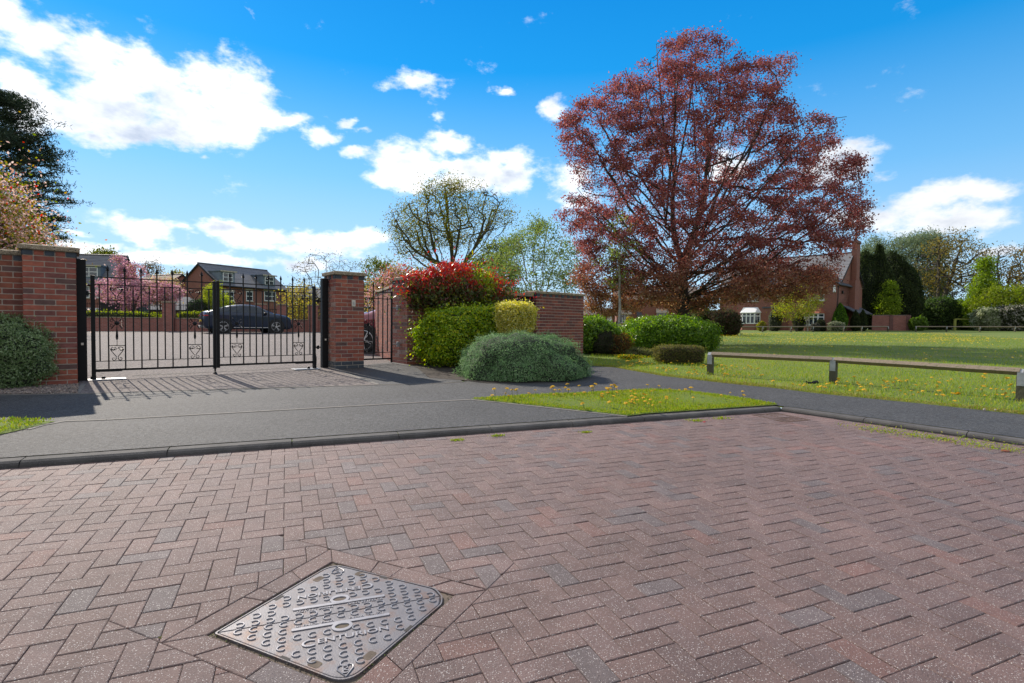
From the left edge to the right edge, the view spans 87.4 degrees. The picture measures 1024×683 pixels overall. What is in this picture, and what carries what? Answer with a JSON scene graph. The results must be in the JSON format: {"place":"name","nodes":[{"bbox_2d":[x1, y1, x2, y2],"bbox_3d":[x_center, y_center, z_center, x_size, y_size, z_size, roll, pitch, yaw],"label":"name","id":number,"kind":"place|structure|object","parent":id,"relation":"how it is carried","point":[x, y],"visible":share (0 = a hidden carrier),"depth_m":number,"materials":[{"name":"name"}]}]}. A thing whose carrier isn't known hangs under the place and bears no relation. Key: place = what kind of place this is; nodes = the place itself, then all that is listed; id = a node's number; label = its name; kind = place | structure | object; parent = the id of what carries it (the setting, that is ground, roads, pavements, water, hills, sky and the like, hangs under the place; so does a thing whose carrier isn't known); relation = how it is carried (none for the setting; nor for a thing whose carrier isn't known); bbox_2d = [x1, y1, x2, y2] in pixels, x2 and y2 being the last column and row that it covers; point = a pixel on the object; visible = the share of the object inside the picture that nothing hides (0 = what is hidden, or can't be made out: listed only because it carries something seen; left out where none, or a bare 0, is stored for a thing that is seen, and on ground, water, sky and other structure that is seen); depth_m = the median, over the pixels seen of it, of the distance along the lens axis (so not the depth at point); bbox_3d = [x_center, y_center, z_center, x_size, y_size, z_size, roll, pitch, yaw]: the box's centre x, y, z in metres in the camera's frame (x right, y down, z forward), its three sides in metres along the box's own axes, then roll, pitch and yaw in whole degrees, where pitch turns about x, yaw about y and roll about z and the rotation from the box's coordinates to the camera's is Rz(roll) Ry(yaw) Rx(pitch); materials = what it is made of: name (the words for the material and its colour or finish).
{"place":"outdoors","nodes":[
{"label":"outdoors","id":0,"kind":"place"},
{"bbox_2d":[0,415,53,433],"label":"verge grass","id":1,"kind":"structure","parent":0,"point":[20,423],"depth_m":4.92,"materials":[{"name":"green plant"}]},
{"bbox_2d":[79,331,389,392],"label":"driveway","id":2,"kind":"structure","parent":0,"point":[250,376],"depth_m":10.56,"materials":[{"name":"brick block paving"}]},
{"bbox_2d":[198,305,291,333],"bbox_3d":[-15.089,-1.234,30.446,4.620,1.708,2.120,-1,2,-39],"label":"parked car","id":3,"kind":"object","parent":2,"relation":"on","point":[237,317],"visible":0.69,"depth_m":29.68,"materials":[{"name":"paint"}]},
{"bbox_2d":[364,310,375,353],"bbox_3d":[-2.616,-0.434,15.345,4.620,1.708,2.120,1,2,3],"label":"parked car","id":4,"kind":"object","parent":2,"relation":"on","point":[368,345],"visible":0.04,"depth_m":14.49,"materials":[{"name":"paint"}]},
{"bbox_2d":[0,411,1023,682],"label":"road","id":5,"kind":"structure","parent":0,"point":[445,600],"depth_m":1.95,"materials":[{"name":"red brick"}]},
{"bbox_2d":[215,565,441,681],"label":"manhole cover","id":6,"kind":"object","parent":5,"relation":"on","point":[337,623],"visible":1,"depth_m":2.01,"materials":[{"name":"metal"}]},
{"bbox_2d":[209,563,451,682],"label":"joint grit","id":7,"kind":"object","parent":5,"relation":"on","point":[226,640],"visible":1,"depth_m":1.88,"materials":[{"name":"stone"}]},
{"bbox_2d":[0,406,780,468],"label":"kerb","id":8,"kind":"structure","parent":5,"relation":"on","point":[51,460],"depth_m":4.76,"materials":[{"name":"concrete"}]},
{"bbox_2d":[754,413,808,421],"bbox_3d":[3.205,0.915,6.390,0.413,0.025,0.480,0,3,-23],"label":"drain grate","id":9,"kind":"object","parent":5,"relation":"on","point":[776,415],"visible":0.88,"depth_m":6.35,"materials":[{"name":"metal"}]},
{"bbox_2d":[781,406,1023,445],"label":"kerb","id":10,"kind":"structure","parent":5,"relation":"on","point":[947,431],"depth_m":5.81,"materials":[{"name":"concrete"}]},
{"bbox_2d":[0,0,1023,407],"label":"sky","id":11,"kind":"structure","parent":0,"point":[258,134],"materials":[{"name":"blue"}]},
{"bbox_2d":[4,328,1023,457],"bbox_3d":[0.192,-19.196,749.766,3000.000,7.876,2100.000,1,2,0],"label":"ground","id":12,"kind":"structure","parent":0,"point":[1017,335],"depth_m":13.71,"materials":[{"name":"green plant"}]},
{"bbox_2d":[0,249,23,319],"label":"brick wall","id":13,"kind":"structure","parent":12,"relation":"on","point":[11,293],"depth_m":7.25,"materials":[{"name":"brick"}]},
{"bbox_2d":[0,382,79,393],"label":"gravel strip","id":14,"kind":"object","parent":12,"relation":"on","point":[40,390],"visible":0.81,"depth_m":6.86,"materials":[{"name":"gravel"}]},
{"bbox_2d":[0,312,64,388],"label":"grey shrub","id":15,"kind":"object","parent":14,"relation":"on","point":[24,352],"visible":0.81,"depth_m":7.12,"materials":[{"name":"green plant"}]},
{"bbox_2d":[0,88,95,271],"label":"pine tree","id":16,"kind":"object","parent":12,"relation":"on","point":[10,117],"visible":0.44,"depth_m":29.61,"materials":[{"name":"green plant"}]},
{"bbox_2d":[17,243,79,385],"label":"brick gate pillar","id":17,"kind":"structure","parent":12,"relation":"on","point":[49,289],"depth_m":7.46,"materials":[{"name":"brick"}]},
{"bbox_2d":[0,111,106,332],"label":"flowering shrub","id":18,"kind":"object","parent":12,"relation":"on","point":[16,222],"visible":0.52,"depth_m":9.47,"materials":[{"name":"pink plant"}]},
{"bbox_2d":[76,259,87,381],"bbox_3d":[-6.394,-0.268,7.963,0.115,1.900,0.119,-1,2,-39],"label":"gate post","id":19,"kind":"object","parent":12,"relation":"on","point":[81,317],"visible":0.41,"depth_m":7.92,"materials":[{"name":"black metal"}]},
{"bbox_2d":[86,265,216,376],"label":"iron gate","id":20,"kind":"structure","parent":19,"relation":"attached to","point":[93,334],"depth_m":8.49,"materials":[{"name":"black metal"}]},
{"bbox_2d":[84,243,128,256],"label":"tree","id":21,"kind":"object","parent":12,"relation":"on","point":[100,251],"visible":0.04,"depth_m":83.82,"materials":[{"name":"green plant"}]},
{"bbox_2d":[77,253,140,310],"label":"brick house","id":22,"kind":"structure","parent":12,"relation":"on","point":[99,261],"depth_m":64.64,"materials":[{"name":"brown tile"}]},
{"bbox_2d":[76,302,161,330],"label":"car park wall","id":23,"kind":"structure","parent":12,"relation":"on","point":[129,323],"depth_m":30.59,"materials":[{"name":"brick"}]},
{"bbox_2d":[100,302,148,312],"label":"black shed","id":24,"kind":"structure","parent":12,"relation":"on","point":[146,310],"depth_m":39.97,"materials":[{"name":"black"}]},
{"bbox_2d":[87,253,185,312],"bbox_3d":[-25.210,-3.352,35.908,6.185,5.234,4.713,1,2,0],"label":"cherry tree","id":25,"kind":"object","parent":12,"relation":"on","point":[120,268],"visible":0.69,"depth_m":35.42,"materials":[{"name":"pink plant"}]},
{"bbox_2d":[88,309,185,317],"bbox_3d":[-26.634,-1.270,29.491,16.770,1.379,0.957,0,2,-22],"label":"hedge","id":26,"kind":"object","parent":12,"relation":"on","point":[128,314],"visible":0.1,"depth_m":30.93,"materials":[{"name":"green plant"}]},
{"bbox_2d":[138,256,164,276],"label":"bare tree","id":27,"kind":"object","parent":12,"relation":"on","point":[150,267],"visible":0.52,"depth_m":89.58,"materials":[{"name":"grey plant"}]},
{"bbox_2d":[142,272,183,314],"bbox_3d":[-23.938,-2.878,37.048,3.193,4.228,2.550,1,2,0],"label":"cherry tree","id":28,"kind":"object","parent":12,"relation":"on","point":[170,278],"visible":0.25,"depth_m":36.69,"materials":[{"name":"pink plant"}]},
{"bbox_2d":[161,301,176,330],"bbox_3d":[-20.122,-1.318,31.436,0.660,2.040,0.660,0,2,-22],"label":"car park pillar","id":29,"kind":"object","parent":12,"relation":"on","point":[168,315],"visible":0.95,"depth_m":31.18,"materials":[{"name":"brick"}]},
{"bbox_2d":[151,297,194,317],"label":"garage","id":30,"kind":"structure","parent":12,"relation":"on","point":[153,308],"depth_m":57.97,"materials":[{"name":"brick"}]},
{"bbox_2d":[186,297,207,311],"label":"dark bush","id":31,"kind":"object","parent":12,"relation":"on","point":[197,306],"visible":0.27,"depth_m":34.95,"materials":[{"name":"green plant"}]},
{"bbox_2d":[175,304,255,331],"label":"car park wall","id":32,"kind":"structure","parent":12,"relation":"on","point":[183,324],"depth_m":31.73,"materials":[{"name":"brick"}]},
{"bbox_2d":[202,283,234,308],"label":"golden conifer","id":33,"kind":"object","parent":12,"relation":"on","point":[211,298],"visible":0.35,"depth_m":35.75,"materials":[{"name":"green plant"}]},
{"bbox_2d":[0,382,460,394],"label":"edging","id":34,"kind":"object","parent":12,"relation":"on","point":[222,389],"visible":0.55,"depth_m":7.30,"materials":[{"name":"concrete"}]},
{"bbox_2d":[179,262,288,313],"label":"brick house","id":35,"kind":"structure","parent":12,"relation":"on","point":[214,272],"depth_m":69.13,"materials":[{"name":"brown brick"}]},
{"bbox_2d":[24,399,470,429],"bbox_3d":[-2.498,0.771,5.923,4.332,0.052,0.329,0,2,-29],"label":"edging","id":36,"kind":"object","parent":12,"relation":"on","point":[34,427],"visible":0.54,"depth_m":5.64,"materials":[{"name":"concrete"}]},
{"bbox_2d":[271,280,318,318],"bbox_3d":[-14.525,-2.365,35.964,3.454,3.535,2.606,1,2,26],"label":"tree","id":37,"kind":"object","parent":12,"relation":"on","point":[297,297],"visible":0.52,"depth_m":35.61,"materials":[{"name":"green plant"}]},
{"bbox_2d":[288,306,307,331],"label":"car park wall","id":38,"kind":"structure","parent":12,"relation":"on","point":[300,328],"depth_m":34.03,"materials":[{"name":"brick"}]},
{"bbox_2d":[320,278,327,367],"bbox_3d":[-3.635,-0.302,10.379,0.115,1.820,0.119,-1,2,-39],"label":"gate post","id":39,"kind":"object","parent":12,"relation":"on","point":[324,323],"visible":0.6,"depth_m":10.34,"materials":[{"name":"black metal"}]},
{"bbox_2d":[216,273,320,367],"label":"iron gate","id":40,"kind":"structure","parent":39,"relation":"attached to","point":[314,347],"depth_m":9.62,"materials":[{"name":"black metal"}]},
{"bbox_2d":[283,249,376,317],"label":"bare tree","id":41,"kind":"object","parent":12,"relation":"on","point":[309,268],"visible":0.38,"depth_m":43.60,"materials":[{"name":"brown plant"}]},
{"bbox_2d":[322,271,366,368],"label":"brick gate pillar","id":42,"kind":"structure","parent":12,"relation":"on","point":[345,319],"depth_m":10.32,"materials":[{"name":"brick"}]},
{"bbox_2d":[364,283,399,361],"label":"footpath gate","id":43,"kind":"structure","parent":42,"relation":"attached to","point":[397,344],"depth_m":11.28,"materials":[{"name":"black metal"}]},
{"bbox_2d":[354,253,399,312],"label":"tree","id":44,"kind":"object","parent":12,"relation":"on","point":[383,267],"visible":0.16,"depth_m":61.36,"materials":[{"name":"green plant"}]},
{"bbox_2d":[374,285,392,360],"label":"brick wall","id":45,"kind":"structure","parent":12,"relation":"on","point":[386,295],"depth_m":12.88,"materials":[{"name":"brick"}]},
{"bbox_2d":[364,254,413,311],"bbox_3d":[-5.131,-1.722,21.918,2.836,3.686,2.385,1,2,0],"label":"blossom tree","id":46,"kind":"object","parent":12,"relation":"on","point":[387,283],"visible":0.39,"depth_m":21.70,"materials":[{"name":"pink plant"}]},
{"bbox_2d":[339,362,461,383],"bbox_3d":[-2.235,0.551,9.953,1.659,0.072,3.890,-1,2,-32],"label":"footway apron","id":47,"kind":"object","parent":12,"relation":"on","point":[390,373],"visible":0.95,"depth_m":9.47,"materials":[{"name":"concrete"}]},
{"bbox_2d":[390,276,425,364],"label":"brick gate pillar","id":48,"kind":"structure","parent":12,"relation":"on","point":[400,353],"depth_m":11.46,"materials":[{"name":"brick"}]},
{"bbox_2d":[375,167,523,267],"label":"oak tree","id":49,"kind":"object","parent":12,"relation":"on","point":[435,230],"visible":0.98,"depth_m":44.02,"materials":[{"name":"green plant"}]},
{"bbox_2d":[411,364,547,382],"bbox_3d":[0.749,0.535,11.293,6.218,0.086,3.689,-1,2,-41],"label":"planting bed","id":50,"kind":"object","parent":12,"relation":"on","point":[442,372],"visible":0.23,"depth_m":9.85,"materials":[{"name":"soil"}]},
{"bbox_2d":[401,298,498,367],"bbox_3d":[-0.971,-0.212,11.573,3.078,1.484,1.763,-1,2,-39],"label":"evergreen hedge","id":51,"kind":"object","parent":50,"relation":"on","point":[440,336],"visible":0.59,"depth_m":10.82,"materials":[{"name":"green plant"}]},
{"bbox_2d":[365,241,540,323],"bbox_3d":[-1.118,-0.833,11.990,4.725,2.629,1.638,-1,2,-39],"label":"red shrub","id":52,"kind":"object","parent":50,"relation":"on","point":[465,282],"visible":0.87,"depth_m":11.45,"materials":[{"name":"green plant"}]},
{"bbox_2d":[492,298,543,334],"bbox_3d":[0.082,-0.171,10.763,0.927,1.462,0.833,-1,2,-39],"label":"golden shrub","id":53,"kind":"object","parent":50,"relation":"on","point":[513,315],"visible":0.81,"depth_m":10.50,"materials":[{"name":"yellow plant"}]},
{"bbox_2d":[453,329,600,381],"bbox_3d":[0.262,0.189,9.596,2.687,0.873,2.312,0,2,-14],"label":"hebe mound","id":54,"kind":"object","parent":50,"relation":"on","point":[519,357],"visible":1,"depth_m":8.82,"materials":[{"name":"green plant"}]},
{"bbox_2d":[459,234,525,290],"bbox_3d":[-1.693,-4.014,37.900,5.976,7.098,5.089,1,2,0],"label":"tree","id":55,"kind":"object","parent":12,"relation":"on","point":[485,253],"visible":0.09,"depth_m":37.31,"materials":[{"name":"green plant"}]},
{"bbox_2d":[0,366,1023,457],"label":"footway","id":56,"kind":"structure","parent":12,"relation":"on","point":[77,437],"depth_m":6.00,"materials":[{"name":"asphalt"}]},
{"bbox_2d":[474,387,776,415],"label":"grass verge","id":57,"kind":"object","parent":56,"relation":"on","point":[686,395],"depth_m":6.82,"materials":[{"name":"green plant"}]},
{"bbox_2d":[476,208,585,309],"bbox_3d":[1.254,-4.178,32.923,7.393,7.930,6.176,1,2,0],"label":"birch tree","id":58,"kind":"object","parent":12,"relation":"on","point":[514,240],"visible":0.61,"depth_m":32.02,"materials":[{"name":"green plant"}]},
{"bbox_2d":[471,399,627,416],"bbox_3d":[0.383,0.804,6.422,2.000,0.090,0.050,1,2,24],"label":"edging","id":59,"kind":"object","parent":12,"relation":"on","point":[553,408],"visible":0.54,"depth_m":6.35,"materials":[{"name":"concrete"}]},
{"bbox_2d":[525,291,584,356],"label":"brick wall","id":60,"kind":"structure","parent":12,"relation":"on","point":[562,313],"depth_m":14.01,"materials":[{"name":"brick"}]},
{"bbox_2d":[583,314,622,353],"bbox_3d":[2.282,-0.256,16.424,2.302,1.238,2.127,1,2,0],"label":"green bush","id":61,"kind":"object","parent":12,"relation":"on","point":[594,325],"visible":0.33,"depth_m":15.64,"materials":[{"name":"green plant"}]},
{"bbox_2d":[592,331,615,354],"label":"dark bush","id":62,"kind":"object","parent":12,"relation":"on","point":[603,342],"visible":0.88,"depth_m":15.36,"materials":[{"name":"green plant"}]},
{"bbox_2d":[590,209,650,329],"bbox_3d":[4.563,-2.652,21.964,2.526,5.720,2.741,1,2,0],"label":"sapling","id":63,"kind":"object","parent":12,"relation":"on","point":[616,255],"visible":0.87,"depth_m":22.17,"materials":[{"name":"green plant"}]},
{"bbox_2d":[609,329,635,354],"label":"bronze bush","id":64,"kind":"object","parent":12,"relation":"on","point":[622,341],"visible":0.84,"depth_m":15.30,"materials":[{"name":"brown plant"}]},
{"bbox_2d":[622,346,653,355],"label":"grassy tuft","id":65,"kind":"object","parent":12,"relation":"on","point":[639,351],"visible":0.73,"depth_m":14.84,"materials":[{"name":"green plant"}]},
{"bbox_2d":[611,286,696,324],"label":"brick house","id":66,"kind":"structure","parent":12,"relation":"on","point":[649,311],"depth_m":79.44,"materials":[{"name":"brown tile"}]},
{"bbox_2d":[618,311,726,350],"bbox_3d":[5.678,-0.392,19.194,3.869,1.379,3.115,1,2,0],"label":"green bush","id":67,"kind":"object","parent":12,"relation":"on","point":[649,332],"visible":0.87,"depth_m":18.10,"materials":[{"name":"green plant"}]},
{"bbox_2d":[648,343,707,362],"bbox_3d":[4.041,0.274,13.049,1.386,0.489,0.789,1,2,0],"label":"clipped hedge","id":68,"kind":"object","parent":12,"relation":"on","point":[681,353],"visible":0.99,"depth_m":12.78,"materials":[{"name":"green plant"}]},
{"bbox_2d":[550,21,883,320],"bbox_3d":[9.038,-6.907,23.793,14.598,14.258,9.010,1,2,0],"label":"copper beech","id":69,"kind":"object","parent":12,"relation":"on","point":[678,297],"visible":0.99,"depth_m":22.43,"materials":[{"name":"red plant"}]},
{"bbox_2d":[704,308,745,335],"bbox_3d":[15.034,-1.432,38.431,3.074,2.089,2.698,1,2,0],"label":"dark bush","id":70,"kind":"object","parent":12,"relation":"on","point":[730,320],"visible":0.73,"depth_m":37.65,"materials":[{"name":"brown plant"}]},
{"bbox_2d":[766,309,784,330],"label":"bush","id":71,"kind":"object","parent":12,"relation":"on","point":[774,320],"visible":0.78,"depth_m":55.68,"materials":[{"name":"green plant"}]},
{"bbox_2d":[720,236,872,330],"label":"gabled house","id":72,"kind":"structure","parent":12,"relation":"on","point":[848,294],"depth_m":59.44,"materials":[{"name":"brick"}]},
{"bbox_2d":[741,313,759,323],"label":"bay window","id":73,"kind":"structure","parent":72,"relation":"in","point":[750,318],"depth_m":62.20,"materials":[{"name":"white plastic"}]},
{"bbox_2d":[766,281,827,331],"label":"acer tree","id":74,"kind":"object","parent":12,"relation":"on","point":[814,302],"visible":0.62,"depth_m":54.02,"materials":[{"name":"green plant"}]},
{"bbox_2d":[590,364,1023,413],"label":"dry edge grass","id":75,"kind":"structure","parent":12,"relation":"on","point":[1010,410],"depth_m":7.87,"materials":[{"name":"green plant"}]},
{"bbox_2d":[742,326,888,331],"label":"timber rail fence","id":76,"kind":"object","parent":12,"relation":"on","point":[819,326],"visible":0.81,"depth_m":52.62,"materials":[{"name":"wood"}]},
{"bbox_2d":[831,302,848,330],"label":"conifer tree","id":77,"kind":"object","parent":12,"relation":"on","point":[840,314],"visible":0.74,"depth_m":55.73,"materials":[{"name":"green plant"}]},
{"bbox_2d":[850,310,860,330],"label":"conifer tree","id":78,"kind":"object","parent":12,"relation":"on","point":[855,320],"visible":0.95,"depth_m":56.68,"materials":[{"name":"green plant"}]},
{"bbox_2d":[707,352,1023,400],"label":"timber rail fence","id":79,"kind":"object","parent":12,"relation":"on","point":[835,361],"visible":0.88,"depth_m":8.68,"materials":[{"name":"wood"}]},
{"bbox_2d":[860,248,879,329],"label":"conifer tree","id":80,"kind":"object","parent":12,"relation":"on","point":[868,271],"visible":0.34,"depth_m":64.78,"materials":[{"name":"green plant"}]},
{"bbox_2d":[723,332,1021,359],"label":"dandelions","id":81,"kind":"object","parent":12,"relation":"on","point":[874,338],"visible":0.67,"depth_m":28.33,"materials":[{"name":"yellow plant"}]},
{"bbox_2d":[871,240,895,324],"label":"conifer tree","id":82,"kind":"object","parent":12,"relation":"on","point":[879,255],"visible":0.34,"depth_m":64.97,"materials":[{"name":"green plant"}]},
{"bbox_2d":[866,268,902,329],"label":"conifer tree","id":83,"kind":"object","parent":12,"relation":"on","point":[878,289],"visible":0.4,"depth_m":64.04,"materials":[{"name":"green plant"}]},
{"bbox_2d":[870,279,905,317],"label":"lime tree","id":84,"kind":"object","parent":12,"relation":"on","point":[891,286],"visible":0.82,"depth_m":63.18,"materials":[{"name":"green plant"}]},
{"bbox_2d":[872,315,910,330],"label":"garden wall","id":85,"kind":"structure","parent":12,"relation":"on","point":[896,322],"depth_m":61.12,"materials":[{"name":"brick"}]},
{"bbox_2d":[885,247,908,279],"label":"conifer tree","id":86,"kind":"object","parent":12,"relation":"on","point":[895,261],"visible":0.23,"depth_m":66.87,"materials":[{"name":"green plant"}]},
{"bbox_2d":[851,225,965,328],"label":"willow tree","id":87,"kind":"object","parent":12,"relation":"on","point":[911,242],"visible":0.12,"depth_m":85.04,"materials":[{"name":"green plant"}]},
{"bbox_2d":[896,274,921,317],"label":"conifer tree","id":88,"kind":"object","parent":12,"relation":"on","point":[911,300],"visible":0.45,"depth_m":64.01,"materials":[{"name":"green plant"}]},
{"bbox_2d":[897,260,925,313],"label":"conifer tree","id":89,"kind":"object","parent":12,"relation":"on","point":[911,273],"visible":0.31,"depth_m":65.56,"materials":[{"name":"green plant"}]},
{"bbox_2d":[907,315,928,330],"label":"bush","id":90,"kind":"object","parent":12,"relation":"on","point":[913,322],"visible":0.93,"depth_m":59.48,"materials":[{"name":"green plant"}]},
{"bbox_2d":[925,294,964,329],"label":"bush","id":91,"kind":"object","parent":12,"relation":"on","point":[946,311],"visible":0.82,"depth_m":67.63,"materials":[{"name":"green plant"}]},
{"bbox_2d":[913,226,998,299],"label":"oak tree","id":92,"kind":"object","parent":12,"relation":"on","point":[948,283],"visible":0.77,"depth_m":77.41,"materials":[{"name":"green plant"}]},
{"bbox_2d":[915,326,1023,331],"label":"timber rail fence","id":93,"kind":"object","parent":12,"relation":"on","point":[1014,327],"visible":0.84,"depth_m":54.19,"materials":[{"name":"wood"}]},
{"bbox_2d":[956,253,1005,327],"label":"maple tree","id":94,"kind":"object","parent":12,"relation":"on","point":[981,280],"visible":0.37,"depth_m":65.56,"materials":[{"name":"green plant"}]},
{"bbox_2d":[967,304,1003,330],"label":"bush","id":95,"kind":"object","parent":12,"relation":"on","point":[987,316],"visible":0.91,"depth_m":59.64,"materials":[{"name":"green plant"}]},
{"bbox_2d":[963,280,1023,313],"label":"weeping tree","id":96,"kind":"object","parent":12,"relation":"on","point":[1001,295],"visible":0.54,"depth_m":62.17,"materials":[{"name":"green plant"}]},
{"bbox_2d":[987,241,1023,286],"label":"bare tree","id":97,"kind":"object","parent":12,"relation":"on","point":[999,257],"visible":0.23,"depth_m":73.47,"materials":[{"name":"brown plant"}]},
{"bbox_2d":[996,302,1023,330],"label":"bush","id":98,"kind":"object","parent":12,"relation":"on","point":[1011,315],"visible":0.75,"depth_m":58.84,"materials":[{"name":"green plant"}]},
{"bbox_2d":[998,243,1023,301],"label":"tree","id":99,"kind":"object","parent":12,"relation":"on","point":[1020,277],"visible":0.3,"depth_m":70.76,"materials":[{"name":"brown plant"}]},
{"bbox_2d":[586,353,1023,413],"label":"lawn edge grass","id":100,"kind":"structure","parent":0,"point":[858,373],"depth_m":9.72,"materials":[{"name":"green plant"}]},
{"bbox_2d":[591,333,1023,361],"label":"lawn grass","id":101,"kind":"structure","parent":0,"point":[889,347],"depth_m":23.80,"materials":[{"name":"green plant"}]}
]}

